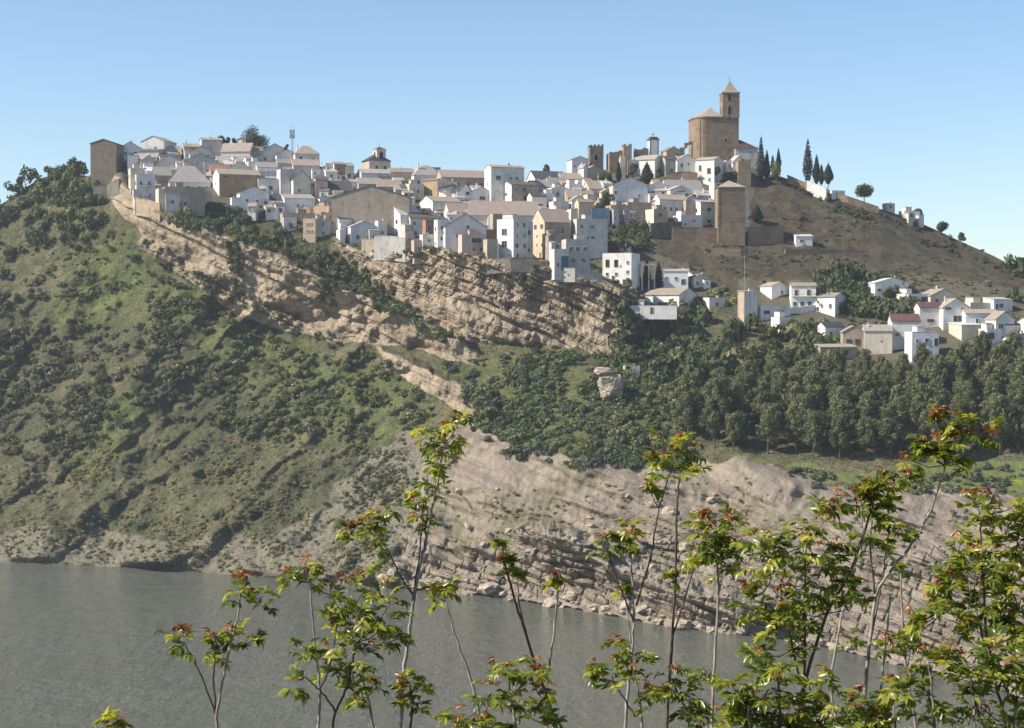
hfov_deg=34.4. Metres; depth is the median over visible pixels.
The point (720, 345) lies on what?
bush
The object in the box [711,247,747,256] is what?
retaining wall
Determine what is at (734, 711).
sapling
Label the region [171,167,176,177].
house
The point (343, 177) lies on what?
house
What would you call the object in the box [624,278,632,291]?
tree
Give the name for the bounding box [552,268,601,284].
retaining wall
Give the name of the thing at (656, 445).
bush
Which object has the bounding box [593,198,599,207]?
house
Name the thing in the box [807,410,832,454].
pine tree
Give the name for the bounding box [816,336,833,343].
bush
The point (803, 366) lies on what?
pine tree
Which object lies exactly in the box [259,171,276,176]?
house
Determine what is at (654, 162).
house
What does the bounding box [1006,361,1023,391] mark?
pine tree
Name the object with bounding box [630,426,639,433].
bush
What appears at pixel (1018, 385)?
pine tree
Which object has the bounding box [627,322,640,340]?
bush
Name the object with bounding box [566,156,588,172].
house
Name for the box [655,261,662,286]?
cypress tree
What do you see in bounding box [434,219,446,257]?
house
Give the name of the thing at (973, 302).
house
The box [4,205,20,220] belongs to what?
bush
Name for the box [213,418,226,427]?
bush
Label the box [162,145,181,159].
house
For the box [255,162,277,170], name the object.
house
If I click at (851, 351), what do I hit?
house
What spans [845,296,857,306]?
bush
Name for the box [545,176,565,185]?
house
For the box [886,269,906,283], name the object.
bush
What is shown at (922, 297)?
house
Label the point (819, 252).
retaining wall
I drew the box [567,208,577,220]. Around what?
house
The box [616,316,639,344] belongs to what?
bush
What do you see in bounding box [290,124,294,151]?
antenna mast
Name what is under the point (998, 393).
pine tree
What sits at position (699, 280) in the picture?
house
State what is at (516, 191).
house
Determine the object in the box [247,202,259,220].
house
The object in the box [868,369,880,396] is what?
pine tree
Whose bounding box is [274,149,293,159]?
house
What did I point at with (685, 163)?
house
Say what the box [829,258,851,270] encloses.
bush
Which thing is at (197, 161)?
house
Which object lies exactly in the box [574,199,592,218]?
house
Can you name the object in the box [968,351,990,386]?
pine tree
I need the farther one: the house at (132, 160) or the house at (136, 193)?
the house at (132, 160)
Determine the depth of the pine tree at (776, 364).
571.41 m
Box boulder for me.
[593,367,624,399]
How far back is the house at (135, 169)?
729.02 m
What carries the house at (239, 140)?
on the hill
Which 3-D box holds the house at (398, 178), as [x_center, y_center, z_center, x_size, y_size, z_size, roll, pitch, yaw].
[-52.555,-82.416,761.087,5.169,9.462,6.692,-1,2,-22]
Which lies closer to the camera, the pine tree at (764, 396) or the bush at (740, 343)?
the pine tree at (764, 396)
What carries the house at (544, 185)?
on the hill
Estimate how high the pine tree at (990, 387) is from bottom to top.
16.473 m
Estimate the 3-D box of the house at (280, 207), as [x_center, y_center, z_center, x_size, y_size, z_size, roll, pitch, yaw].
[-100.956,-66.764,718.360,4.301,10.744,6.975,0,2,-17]
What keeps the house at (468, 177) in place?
on the hill
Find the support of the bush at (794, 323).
on the hill
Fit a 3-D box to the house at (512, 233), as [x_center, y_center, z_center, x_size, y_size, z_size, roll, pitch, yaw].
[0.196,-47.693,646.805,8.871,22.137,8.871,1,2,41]
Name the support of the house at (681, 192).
on the hill
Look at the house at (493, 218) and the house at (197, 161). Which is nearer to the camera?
the house at (493, 218)
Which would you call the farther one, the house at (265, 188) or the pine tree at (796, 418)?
the house at (265, 188)
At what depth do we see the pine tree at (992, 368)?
560.11 m
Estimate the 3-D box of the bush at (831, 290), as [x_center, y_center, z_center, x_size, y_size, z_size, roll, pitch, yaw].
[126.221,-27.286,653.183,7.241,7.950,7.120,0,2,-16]
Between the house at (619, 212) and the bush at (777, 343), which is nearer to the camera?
the bush at (777, 343)
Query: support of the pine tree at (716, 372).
on the hill
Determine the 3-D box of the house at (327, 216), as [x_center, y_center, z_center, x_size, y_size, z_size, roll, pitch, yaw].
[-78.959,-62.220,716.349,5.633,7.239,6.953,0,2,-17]
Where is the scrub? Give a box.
[0,156,1023,617]
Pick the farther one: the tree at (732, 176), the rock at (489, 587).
the tree at (732, 176)
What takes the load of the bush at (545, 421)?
on the hill
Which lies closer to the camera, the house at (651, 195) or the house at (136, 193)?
the house at (136, 193)
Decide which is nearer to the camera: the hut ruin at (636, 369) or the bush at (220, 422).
the hut ruin at (636, 369)
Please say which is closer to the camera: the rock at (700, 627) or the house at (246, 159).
the rock at (700, 627)
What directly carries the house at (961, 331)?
on the hill
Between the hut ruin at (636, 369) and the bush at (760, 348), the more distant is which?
the bush at (760, 348)
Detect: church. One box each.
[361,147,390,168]
[679,77,757,167]
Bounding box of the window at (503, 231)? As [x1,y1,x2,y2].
[501,229,506,235]
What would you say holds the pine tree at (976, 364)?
on the hill
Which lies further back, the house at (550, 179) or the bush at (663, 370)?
the house at (550, 179)
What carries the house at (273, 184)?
on the hill
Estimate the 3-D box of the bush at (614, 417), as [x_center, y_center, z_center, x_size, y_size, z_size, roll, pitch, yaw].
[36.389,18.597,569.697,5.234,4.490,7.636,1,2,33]
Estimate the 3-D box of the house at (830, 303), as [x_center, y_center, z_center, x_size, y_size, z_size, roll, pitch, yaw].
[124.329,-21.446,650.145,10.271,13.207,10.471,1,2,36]
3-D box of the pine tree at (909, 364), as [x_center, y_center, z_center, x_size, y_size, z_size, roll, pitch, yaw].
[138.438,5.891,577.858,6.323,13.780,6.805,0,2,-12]
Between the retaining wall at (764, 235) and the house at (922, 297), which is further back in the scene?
the retaining wall at (764, 235)
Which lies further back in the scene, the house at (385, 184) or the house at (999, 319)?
the house at (385, 184)
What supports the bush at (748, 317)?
on the hill
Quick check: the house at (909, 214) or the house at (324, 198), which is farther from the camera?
the house at (909, 214)
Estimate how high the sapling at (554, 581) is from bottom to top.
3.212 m
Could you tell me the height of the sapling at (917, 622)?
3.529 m
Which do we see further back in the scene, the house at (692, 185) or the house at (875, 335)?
the house at (692, 185)
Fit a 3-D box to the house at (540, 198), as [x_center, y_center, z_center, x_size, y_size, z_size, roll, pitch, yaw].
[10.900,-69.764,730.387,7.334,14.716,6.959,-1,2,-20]
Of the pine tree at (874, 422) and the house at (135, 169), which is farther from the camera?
the house at (135, 169)
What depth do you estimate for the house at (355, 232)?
697.79 m
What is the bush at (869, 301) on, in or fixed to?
on the hill
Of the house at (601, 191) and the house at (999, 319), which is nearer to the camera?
the house at (999, 319)
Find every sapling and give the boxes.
[91,706,134,727]
[153,569,281,727]
[276,553,415,727]
[335,408,475,727]
[339,668,437,727]
[420,576,480,719]
[433,654,567,727]
[488,538,557,727]
[541,569,565,727]
[582,633,722,727]
[585,425,712,727]
[659,430,705,727]
[680,503,751,727]
[710,655,858,727]
[726,465,929,724]
[820,621,1023,727]
[828,556,930,727]
[845,401,1004,710]
[869,478,1023,726]
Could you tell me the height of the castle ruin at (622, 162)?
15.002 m
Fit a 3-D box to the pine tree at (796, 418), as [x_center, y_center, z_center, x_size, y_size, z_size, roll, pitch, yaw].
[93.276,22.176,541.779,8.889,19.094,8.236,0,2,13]
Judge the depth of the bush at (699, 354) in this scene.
608.98 m
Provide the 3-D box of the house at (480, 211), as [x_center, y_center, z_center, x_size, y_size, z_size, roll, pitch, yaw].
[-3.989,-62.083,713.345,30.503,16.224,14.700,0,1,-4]
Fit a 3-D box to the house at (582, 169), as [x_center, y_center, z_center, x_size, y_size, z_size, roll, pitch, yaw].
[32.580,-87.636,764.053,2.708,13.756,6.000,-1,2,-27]
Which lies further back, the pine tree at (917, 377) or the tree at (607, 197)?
the tree at (607, 197)
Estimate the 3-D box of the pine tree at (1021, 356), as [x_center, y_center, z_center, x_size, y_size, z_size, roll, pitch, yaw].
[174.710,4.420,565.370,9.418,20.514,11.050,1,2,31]
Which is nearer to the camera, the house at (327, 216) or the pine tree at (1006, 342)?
the pine tree at (1006, 342)
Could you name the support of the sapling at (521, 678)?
on the bank
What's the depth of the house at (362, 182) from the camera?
751.68 m
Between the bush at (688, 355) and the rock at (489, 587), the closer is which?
the rock at (489, 587)
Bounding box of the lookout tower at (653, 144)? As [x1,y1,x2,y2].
[646,134,659,154]
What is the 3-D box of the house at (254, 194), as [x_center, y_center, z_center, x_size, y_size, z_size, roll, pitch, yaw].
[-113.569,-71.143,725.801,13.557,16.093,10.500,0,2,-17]
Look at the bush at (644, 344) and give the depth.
624.25 m
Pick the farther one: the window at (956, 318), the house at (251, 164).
the house at (251, 164)
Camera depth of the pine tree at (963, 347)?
578.52 m
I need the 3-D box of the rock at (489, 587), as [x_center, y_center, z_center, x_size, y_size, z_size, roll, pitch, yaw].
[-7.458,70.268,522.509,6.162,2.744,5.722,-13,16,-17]
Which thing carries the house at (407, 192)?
on the hill
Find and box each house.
[89,139,123,184]
[124,141,140,164]
[127,154,137,173]
[128,164,143,193]
[132,189,149,213]
[135,174,154,200]
[138,146,162,160]
[139,151,156,167]
[140,136,176,150]
[143,162,153,167]
[145,161,156,173]
[152,163,171,187]
[154,153,178,166]
[155,181,161,188]
[155,187,164,221]
[158,153,180,160]
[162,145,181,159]
[163,182,204,216]
[168,166,211,187]
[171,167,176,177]
[175,159,183,171]
[180,194,189,211]
[182,141,200,160]
[182,153,217,173]
[188,145,213,157]
[199,136,222,156]
[203,158,219,176]
[205,172,212,184]
[205,190,211,206]
[208,164,230,174]
[212,168,261,195]
[215,156,239,162]
[220,143,253,162]
[223,159,235,165]
[225,205,236,213]
[228,160,252,169]
[230,193,239,210]
[236,137,246,142]
[237,186,269,210]
[243,151,252,164]
[247,157,259,169]
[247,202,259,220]
[251,146,263,161]
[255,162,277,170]
[257,179,278,193]
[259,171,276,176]
[259,182,268,191]
[259,208,285,219]
[261,169,276,178]
[261,198,270,207]
[262,143,284,161]
[263,203,275,220]
[269,190,282,205]
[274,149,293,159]
[274,202,284,219]
[275,159,291,168]
[277,168,294,193]
[280,194,315,212]
[280,208,315,234]
[290,159,320,178]
[290,170,310,193]
[292,144,319,163]
[297,201,313,212]
[303,218,318,242]
[309,177,313,196]
[313,176,327,202]
[314,201,330,214]
[315,163,328,176]
[316,215,330,236]
[317,188,330,196]
[317,194,329,204]
[323,163,332,168]
[323,167,337,178]
[324,211,330,219]
[327,194,334,205]
[328,177,352,193]
[330,185,412,233]
[332,158,344,174]
[332,191,343,194]
[336,228,344,242]
[337,216,350,237]
[338,174,347,180]
[344,157,354,179]
[348,179,356,189]
[348,220,378,242]
[355,177,380,188]
[356,169,393,179]
[363,231,367,238]
[375,179,401,191]
[375,219,386,235]
[387,167,413,181]
[391,177,404,183]
[393,185,406,193]
[394,206,420,236]
[401,187,413,196]
[402,227,413,263]
[406,179,423,199]
[408,212,439,235]
[411,163,436,183]
[411,240,421,263]
[419,196,461,212]
[420,233,433,256]
[421,178,451,195]
[421,208,430,212]
[422,220,433,233]
[434,211,443,215]
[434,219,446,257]
[436,170,484,187]
[437,214,447,219]
[438,185,452,193]
[438,191,451,196]
[443,203,467,217]
[443,213,486,252]
[446,211,457,221]
[451,192,465,200]
[452,179,457,192]
[454,183,471,199]
[458,230,485,263]
[467,201,538,225]
[469,183,479,189]
[470,186,488,200]
[483,239,497,269]
[484,163,523,200]
[486,228,496,238]
[489,214,504,228]
[497,214,527,257]
[504,181,539,200]
[526,170,563,180]
[526,192,546,206]
[528,179,551,191]
[528,221,532,257]
[531,208,570,258]
[542,189,553,207]
[544,230,563,260]
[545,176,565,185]
[547,183,566,200]
[549,197,568,210]
[550,249,568,279]
[557,172,589,179]
[559,180,566,185]
[562,234,589,270]
[564,188,593,200]
[565,179,582,188]
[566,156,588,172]
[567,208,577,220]
[568,195,583,208]
[571,214,607,258]
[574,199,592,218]
[577,159,587,177]
[581,178,591,184]
[583,180,605,197]
[583,194,595,199]
[587,165,605,180]
[591,208,609,226]
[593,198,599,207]
[598,179,612,187]
[598,185,608,198]
[603,253,639,288]
[605,201,628,227]
[609,177,647,204]
[617,243,632,252]
[622,198,650,222]
[628,210,635,224]
[629,300,677,318]
[632,150,661,177]
[644,283,698,307]
[645,205,667,225]
[647,192,658,201]
[648,181,671,191]
[649,179,660,184]
[652,190,686,218]
[654,189,665,193]
[660,156,677,176]
[661,146,680,156]
[662,176,703,194]
[663,269,688,287]
[666,185,689,196]
[673,211,702,226]
[675,154,695,171]
[677,190,685,195]
[683,200,695,214]
[686,194,698,199]
[688,273,711,288]
[692,189,713,200]
[695,156,723,184]
[695,200,714,224]
[703,296,724,308]
[709,182,721,200]
[724,160,732,178]
[730,155,742,180]
[737,289,757,322]
[757,305,790,320]
[759,282,788,299]
[771,311,798,331]
[789,278,816,307]
[793,234,812,246]
[813,344,856,361]
[814,292,845,316]
[816,322,844,339]
[830,190,844,198]
[840,325,863,352]
[861,323,892,353]
[868,275,908,296]
[882,202,894,212]
[887,308,920,349]
[896,288,928,301]
[898,206,923,227]
[904,325,938,365]
[913,302,941,327]
[921,286,959,301]
[939,296,970,330]
[948,322,980,340]
[961,309,996,323]
[964,297,990,308]
[979,322,1000,343]
[982,297,1013,311]
[984,311,1015,340]
[1002,332,1023,346]
[1005,319,1019,334]
[1016,318,1023,332]
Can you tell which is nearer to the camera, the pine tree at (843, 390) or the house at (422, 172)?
the pine tree at (843, 390)
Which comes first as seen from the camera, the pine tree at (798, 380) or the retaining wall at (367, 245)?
the pine tree at (798, 380)
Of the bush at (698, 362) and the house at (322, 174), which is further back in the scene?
the house at (322, 174)
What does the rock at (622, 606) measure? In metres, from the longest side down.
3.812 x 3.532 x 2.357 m
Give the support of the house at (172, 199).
on the hill
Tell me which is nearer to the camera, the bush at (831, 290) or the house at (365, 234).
the bush at (831, 290)
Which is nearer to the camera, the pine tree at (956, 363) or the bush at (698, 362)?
the pine tree at (956, 363)
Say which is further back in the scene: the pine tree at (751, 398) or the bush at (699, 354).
the bush at (699, 354)
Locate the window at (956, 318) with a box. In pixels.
[953,315,961,321]
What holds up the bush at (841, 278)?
on the hill
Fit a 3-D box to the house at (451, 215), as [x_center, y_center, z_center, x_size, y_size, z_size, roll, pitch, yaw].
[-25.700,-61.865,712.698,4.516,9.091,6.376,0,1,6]
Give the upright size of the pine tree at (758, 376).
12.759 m
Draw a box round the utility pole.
[742,255,746,322]
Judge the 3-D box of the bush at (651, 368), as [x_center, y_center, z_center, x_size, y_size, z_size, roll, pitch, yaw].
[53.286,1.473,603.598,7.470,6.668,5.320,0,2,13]
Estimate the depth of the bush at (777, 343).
618.14 m
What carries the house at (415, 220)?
on the hill
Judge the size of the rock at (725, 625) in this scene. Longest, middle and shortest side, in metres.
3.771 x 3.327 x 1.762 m
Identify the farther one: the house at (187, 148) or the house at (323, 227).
the house at (187, 148)
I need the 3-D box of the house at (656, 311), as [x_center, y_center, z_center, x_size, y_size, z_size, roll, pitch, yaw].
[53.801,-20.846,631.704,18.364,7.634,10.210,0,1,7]
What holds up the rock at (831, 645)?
on the hill
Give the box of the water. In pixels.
[0,562,1023,727]
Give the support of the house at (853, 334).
on the hill
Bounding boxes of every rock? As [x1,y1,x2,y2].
[377,574,391,586]
[387,569,396,575]
[432,577,449,582]
[455,487,461,494]
[463,522,473,529]
[478,581,499,592]
[479,541,488,547]
[499,591,506,595]
[504,528,511,534]
[526,548,536,555]
[542,597,559,607]
[562,590,578,601]
[586,523,595,527]
[588,604,600,610]
[600,605,609,611]
[619,599,631,609]
[636,604,647,612]
[646,608,652,613]
[648,500,660,507]
[649,564,660,570]
[653,618,662,624]
[661,505,675,515]
[674,619,691,629]
[678,542,692,551]
[697,624,704,630]
[706,497,717,502]
[706,626,714,632]
[714,615,723,623]
[720,622,728,629]
[722,614,731,621]
[736,624,746,633]
[827,642,842,651]
[847,643,854,649]
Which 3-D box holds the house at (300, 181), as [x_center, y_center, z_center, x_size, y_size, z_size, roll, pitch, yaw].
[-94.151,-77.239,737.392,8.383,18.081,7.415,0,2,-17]
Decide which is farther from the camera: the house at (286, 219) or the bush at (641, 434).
the house at (286, 219)
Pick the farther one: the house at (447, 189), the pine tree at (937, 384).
the house at (447, 189)
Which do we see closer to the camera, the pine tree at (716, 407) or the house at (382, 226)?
the pine tree at (716, 407)
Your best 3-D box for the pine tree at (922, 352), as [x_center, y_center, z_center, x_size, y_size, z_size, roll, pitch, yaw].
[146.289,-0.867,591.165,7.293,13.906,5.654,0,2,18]
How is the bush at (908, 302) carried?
on the hill
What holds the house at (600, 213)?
on the hill
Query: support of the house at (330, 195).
on the hill
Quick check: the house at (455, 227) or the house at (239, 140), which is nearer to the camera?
the house at (455, 227)
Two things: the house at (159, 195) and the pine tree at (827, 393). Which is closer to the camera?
the pine tree at (827, 393)
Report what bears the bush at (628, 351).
on the hill
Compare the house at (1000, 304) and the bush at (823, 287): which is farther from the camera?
the bush at (823, 287)
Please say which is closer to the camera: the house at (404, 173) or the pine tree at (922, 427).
the pine tree at (922, 427)
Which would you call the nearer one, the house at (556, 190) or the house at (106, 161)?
the house at (556, 190)
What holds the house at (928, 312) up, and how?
on the hill
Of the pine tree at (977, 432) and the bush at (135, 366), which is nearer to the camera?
the pine tree at (977, 432)
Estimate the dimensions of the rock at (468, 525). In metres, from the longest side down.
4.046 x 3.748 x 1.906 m
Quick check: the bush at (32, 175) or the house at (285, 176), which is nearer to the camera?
the house at (285, 176)
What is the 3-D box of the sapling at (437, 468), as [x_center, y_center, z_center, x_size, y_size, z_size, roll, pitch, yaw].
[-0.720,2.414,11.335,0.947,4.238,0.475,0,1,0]
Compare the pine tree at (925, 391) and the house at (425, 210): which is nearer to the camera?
the pine tree at (925, 391)
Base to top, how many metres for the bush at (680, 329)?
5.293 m
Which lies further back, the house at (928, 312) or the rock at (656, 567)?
the house at (928, 312)
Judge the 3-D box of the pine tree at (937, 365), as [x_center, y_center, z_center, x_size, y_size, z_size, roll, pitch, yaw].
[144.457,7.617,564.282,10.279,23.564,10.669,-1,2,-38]
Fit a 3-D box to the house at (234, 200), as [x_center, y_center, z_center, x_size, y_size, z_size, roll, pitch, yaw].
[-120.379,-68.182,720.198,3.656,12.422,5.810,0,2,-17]
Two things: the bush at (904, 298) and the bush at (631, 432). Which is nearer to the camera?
the bush at (631, 432)
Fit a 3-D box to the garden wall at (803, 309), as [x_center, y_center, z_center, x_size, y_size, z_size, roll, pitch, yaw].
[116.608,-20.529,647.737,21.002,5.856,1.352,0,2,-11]
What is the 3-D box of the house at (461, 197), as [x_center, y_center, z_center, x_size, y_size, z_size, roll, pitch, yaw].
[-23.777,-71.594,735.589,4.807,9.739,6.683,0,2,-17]
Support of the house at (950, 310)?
on the hill
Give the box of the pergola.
[639,264,655,290]
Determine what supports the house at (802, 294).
on the hill
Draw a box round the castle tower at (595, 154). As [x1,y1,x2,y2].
[588,144,603,169]
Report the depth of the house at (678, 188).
734.97 m
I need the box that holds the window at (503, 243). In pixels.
[501,241,506,247]
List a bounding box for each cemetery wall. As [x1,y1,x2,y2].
[787,175,878,212]
[807,180,826,199]
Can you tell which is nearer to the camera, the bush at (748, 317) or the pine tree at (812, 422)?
the pine tree at (812, 422)
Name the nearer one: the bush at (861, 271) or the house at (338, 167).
the bush at (861, 271)
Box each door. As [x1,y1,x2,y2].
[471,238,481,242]
[561,256,568,270]
[934,338,938,344]
[988,332,994,338]
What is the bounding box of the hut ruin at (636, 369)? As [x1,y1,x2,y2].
[623,365,639,375]
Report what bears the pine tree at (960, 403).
on the hill
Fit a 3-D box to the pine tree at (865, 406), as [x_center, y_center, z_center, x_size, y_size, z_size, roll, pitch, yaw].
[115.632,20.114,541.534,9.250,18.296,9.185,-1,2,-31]
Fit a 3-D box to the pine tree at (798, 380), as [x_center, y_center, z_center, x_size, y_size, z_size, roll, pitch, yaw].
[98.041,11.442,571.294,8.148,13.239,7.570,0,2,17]
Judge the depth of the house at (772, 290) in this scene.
659.12 m
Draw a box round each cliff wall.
[93,178,120,199]
[134,198,161,220]
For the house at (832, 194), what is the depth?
750.09 m
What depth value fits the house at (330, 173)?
757.19 m
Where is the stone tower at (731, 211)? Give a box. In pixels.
[714,180,747,245]
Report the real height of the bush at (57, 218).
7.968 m
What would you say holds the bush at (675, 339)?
on the hill
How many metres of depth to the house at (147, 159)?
760.63 m
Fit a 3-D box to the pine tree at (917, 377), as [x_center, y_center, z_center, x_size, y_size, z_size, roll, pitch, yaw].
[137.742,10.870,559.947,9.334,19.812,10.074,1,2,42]
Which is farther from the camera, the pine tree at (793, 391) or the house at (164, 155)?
the house at (164, 155)
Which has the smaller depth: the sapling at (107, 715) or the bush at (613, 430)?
the sapling at (107, 715)
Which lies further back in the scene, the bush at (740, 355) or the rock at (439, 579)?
the bush at (740, 355)
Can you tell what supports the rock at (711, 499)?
on the hill
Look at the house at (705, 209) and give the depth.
719.96 m
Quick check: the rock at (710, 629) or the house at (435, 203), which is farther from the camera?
the house at (435, 203)
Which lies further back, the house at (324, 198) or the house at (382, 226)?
the house at (324, 198)
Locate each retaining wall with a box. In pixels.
[361,239,373,253]
[374,236,406,261]
[487,257,547,279]
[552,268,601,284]
[650,221,681,237]
[666,172,697,179]
[672,227,716,241]
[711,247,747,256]
[748,225,782,244]
[785,249,862,255]
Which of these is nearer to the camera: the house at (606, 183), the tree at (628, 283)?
the tree at (628, 283)
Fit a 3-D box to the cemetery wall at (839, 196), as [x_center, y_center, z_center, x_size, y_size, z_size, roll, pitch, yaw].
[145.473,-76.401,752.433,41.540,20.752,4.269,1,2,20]
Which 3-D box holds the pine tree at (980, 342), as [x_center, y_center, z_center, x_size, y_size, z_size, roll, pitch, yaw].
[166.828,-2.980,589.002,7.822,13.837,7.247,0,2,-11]
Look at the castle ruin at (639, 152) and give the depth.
773.89 m
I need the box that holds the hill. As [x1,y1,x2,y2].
[0,155,1023,697]
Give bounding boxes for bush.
[0,210,13,220]
[3,245,17,256]
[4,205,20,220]
[18,196,29,209]
[19,164,38,184]
[25,226,47,243]
[31,179,45,194]
[51,165,65,179]
[53,210,69,223]
[60,192,74,207]
[64,219,83,233]
[65,167,76,177]
[65,196,77,208]
[68,204,80,216]
[84,215,98,230]
[103,385,113,393]
[131,363,141,371]
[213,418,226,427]
[504,427,514,435]
[527,405,538,415]
[529,440,540,449]
[536,418,554,425]
[536,442,555,454]
[560,417,576,423]
[579,416,591,425]
[585,392,599,401]
[590,438,601,446]
[592,431,603,439]
[602,398,612,405]
[608,327,628,342]
[608,427,618,436]
[609,339,626,349]
[609,347,633,364]
[611,411,623,421]
[613,434,628,442]
[614,297,633,319]
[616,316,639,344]
[622,346,639,363]
[624,420,637,429]
[624,428,638,439]
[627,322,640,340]
[630,349,649,363]
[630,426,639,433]
[630,444,644,450]
[633,433,648,444]
[635,431,645,438]
[637,408,650,416]
[641,336,660,350]
[644,319,660,334]
[647,339,664,348]
[648,357,670,368]
[648,360,667,371]
[651,438,660,449]
[652,367,668,377]
[654,319,666,328]
[656,354,675,368]
[659,407,670,414]
[661,309,681,334]
[665,333,689,348]
[668,317,682,330]
[673,324,689,335]
[673,347,697,366]
[674,301,687,316]
[674,367,688,377]
[674,426,686,432]
[677,361,698,373]
[684,355,704,379]
[687,332,707,349]
[687,344,704,356]
[688,346,700,356]
[691,350,704,358]
[692,305,713,326]
[699,341,710,353]
[703,344,720,356]
[704,355,736,373]
[705,335,730,357]
[716,337,735,346]
[719,346,735,361]
[720,347,741,369]
[721,317,737,334]
[722,328,738,340]
[728,350,748,368]
[730,342,743,351]
[736,339,757,358]
[737,345,746,353]
[745,312,759,331]
[748,352,766,370]
[751,320,768,333]
[758,343,771,354]
[760,344,779,355]
[762,337,781,348]
[773,324,794,341]
[777,352,789,366]
[779,347,795,364]
[782,317,803,338]
[782,344,799,354]
[783,337,800,348]
[790,345,806,361]
[793,328,809,339]
[793,345,818,364]
[799,317,816,331]
[799,342,812,356]
[800,331,812,344]
[807,330,830,343]
[811,269,829,279]
[811,335,826,343]
[811,345,833,356]
[812,267,826,275]
[815,278,828,288]
[816,289,829,306]
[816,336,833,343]
[817,282,833,292]
[820,268,838,275]
[823,273,838,284]
[826,285,836,292]
[828,274,846,286]
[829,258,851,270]
[837,287,846,295]
[838,280,852,291]
[839,263,854,277]
[842,301,853,313]
[843,283,858,297]
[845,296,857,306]
[846,296,857,301]
[854,263,868,278]
[856,288,866,299]
[862,271,887,281]
[866,293,880,305]
[874,301,893,319]
[876,298,896,310]
[879,297,891,308]
[883,286,896,297]
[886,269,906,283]
[894,301,913,313]
[898,293,907,300]
[898,300,914,308]
[906,295,916,300]
[1016,257,1023,269]
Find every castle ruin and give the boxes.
[606,150,622,172]
[619,155,624,178]
[622,144,631,172]
[627,159,635,176]
[634,148,648,157]
[735,159,750,186]
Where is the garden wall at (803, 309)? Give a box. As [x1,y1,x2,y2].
[791,305,814,313]
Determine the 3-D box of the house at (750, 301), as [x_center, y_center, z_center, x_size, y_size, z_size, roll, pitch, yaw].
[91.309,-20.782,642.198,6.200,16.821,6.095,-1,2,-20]
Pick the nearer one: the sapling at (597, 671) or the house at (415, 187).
the sapling at (597, 671)
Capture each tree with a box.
[217,135,224,144]
[241,125,269,147]
[543,164,549,170]
[598,172,611,180]
[598,191,614,207]
[615,161,621,181]
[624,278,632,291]
[628,163,638,177]
[639,162,653,183]
[643,258,651,287]
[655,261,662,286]
[656,168,661,178]
[671,389,702,432]
[673,371,700,400]
[691,393,707,435]
[698,376,733,438]
[698,393,729,447]
[704,367,732,393]
[715,166,720,182]
[720,411,744,450]
[723,171,737,180]
[725,381,748,413]
[731,320,743,332]
[734,359,760,416]
[734,410,750,446]
[744,381,758,418]
[748,378,776,429]
[750,205,763,221]
[754,369,762,381]
[755,404,784,454]
[756,136,764,181]
[763,150,770,180]
[763,348,780,369]
[763,358,773,377]
[763,358,787,401]
[765,401,786,444]
[767,326,778,338]
[768,367,789,409]
[770,155,773,169]
[771,161,780,183]
[776,148,781,166]
[781,381,807,434]
[784,404,806,454]
[787,393,815,444]
[790,358,812,388]
[791,378,804,391]
[792,360,804,374]
[801,369,826,406]
[801,409,827,457]
[802,139,812,182]
[805,384,826,411]
[807,352,837,393]
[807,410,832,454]
[812,154,819,183]
[818,164,823,185]
[820,368,831,399]
[823,164,833,189]
[824,392,846,437]
[825,370,850,403]
[827,385,855,409]
[828,415,850,459]
[830,346,848,370]
[831,399,859,448]
[834,364,843,374]
[844,365,854,385]
[845,368,863,405]
[850,356,862,367]
[850,367,876,404]
[851,415,876,457]
[853,398,879,443]
[854,183,873,201]
[854,358,870,372]
[858,348,875,369]
[858,391,880,419]
[864,419,883,451]
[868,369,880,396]
[872,402,905,457]
[875,354,888,376]
[875,375,895,406]
[875,385,889,422]
[878,360,892,380]
[889,384,912,415]
[890,358,906,383]
[890,363,911,392]
[892,396,916,451]
[897,353,909,362]
[905,367,928,398]
[906,362,914,374]
[908,393,929,425]
[909,383,932,413]
[912,342,929,369]
[913,407,937,440]
[921,361,929,372]
[922,352,952,391]
[927,394,949,441]
[929,376,951,398]
[934,388,953,416]
[936,221,948,234]
[944,348,966,382]
[944,357,963,407]
[944,415,972,457]
[945,397,977,454]
[947,366,975,396]
[950,395,971,416]
[952,379,976,408]
[953,340,976,374]
[955,382,980,412]
[958,232,965,244]
[965,344,983,386]
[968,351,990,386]
[969,415,983,449]
[971,369,984,400]
[973,330,993,356]
[973,336,990,355]
[974,399,991,434]
[976,358,1007,394]
[979,380,1004,400]
[981,392,1016,454]
[987,391,1003,400]
[990,342,1013,372]
[993,373,1006,394]
[997,354,1012,372]
[999,339,1015,360]
[1000,363,1017,394]
[1005,331,1022,360]
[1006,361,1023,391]
[1006,405,1023,450]
[1007,378,1023,398]
[1007,390,1023,444]
[1012,349,1022,363]
[1015,347,1023,363]
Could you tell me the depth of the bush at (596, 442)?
554.33 m
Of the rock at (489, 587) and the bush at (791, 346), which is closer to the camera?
the rock at (489, 587)
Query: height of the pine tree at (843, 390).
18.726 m
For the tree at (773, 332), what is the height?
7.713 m
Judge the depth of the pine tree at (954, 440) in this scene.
530.80 m
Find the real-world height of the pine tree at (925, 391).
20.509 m
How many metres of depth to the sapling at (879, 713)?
9.22 m
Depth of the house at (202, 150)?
766.82 m
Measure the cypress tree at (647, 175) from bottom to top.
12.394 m
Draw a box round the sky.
[0,0,1023,266]
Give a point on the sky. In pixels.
(920, 103)
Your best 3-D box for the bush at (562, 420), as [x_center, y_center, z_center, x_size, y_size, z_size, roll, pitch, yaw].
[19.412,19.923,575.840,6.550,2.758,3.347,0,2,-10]
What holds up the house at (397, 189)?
on the hill
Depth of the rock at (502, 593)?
519.21 m
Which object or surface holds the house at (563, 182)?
on the hill
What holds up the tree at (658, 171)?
on the hill
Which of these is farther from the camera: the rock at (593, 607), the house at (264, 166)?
the house at (264, 166)

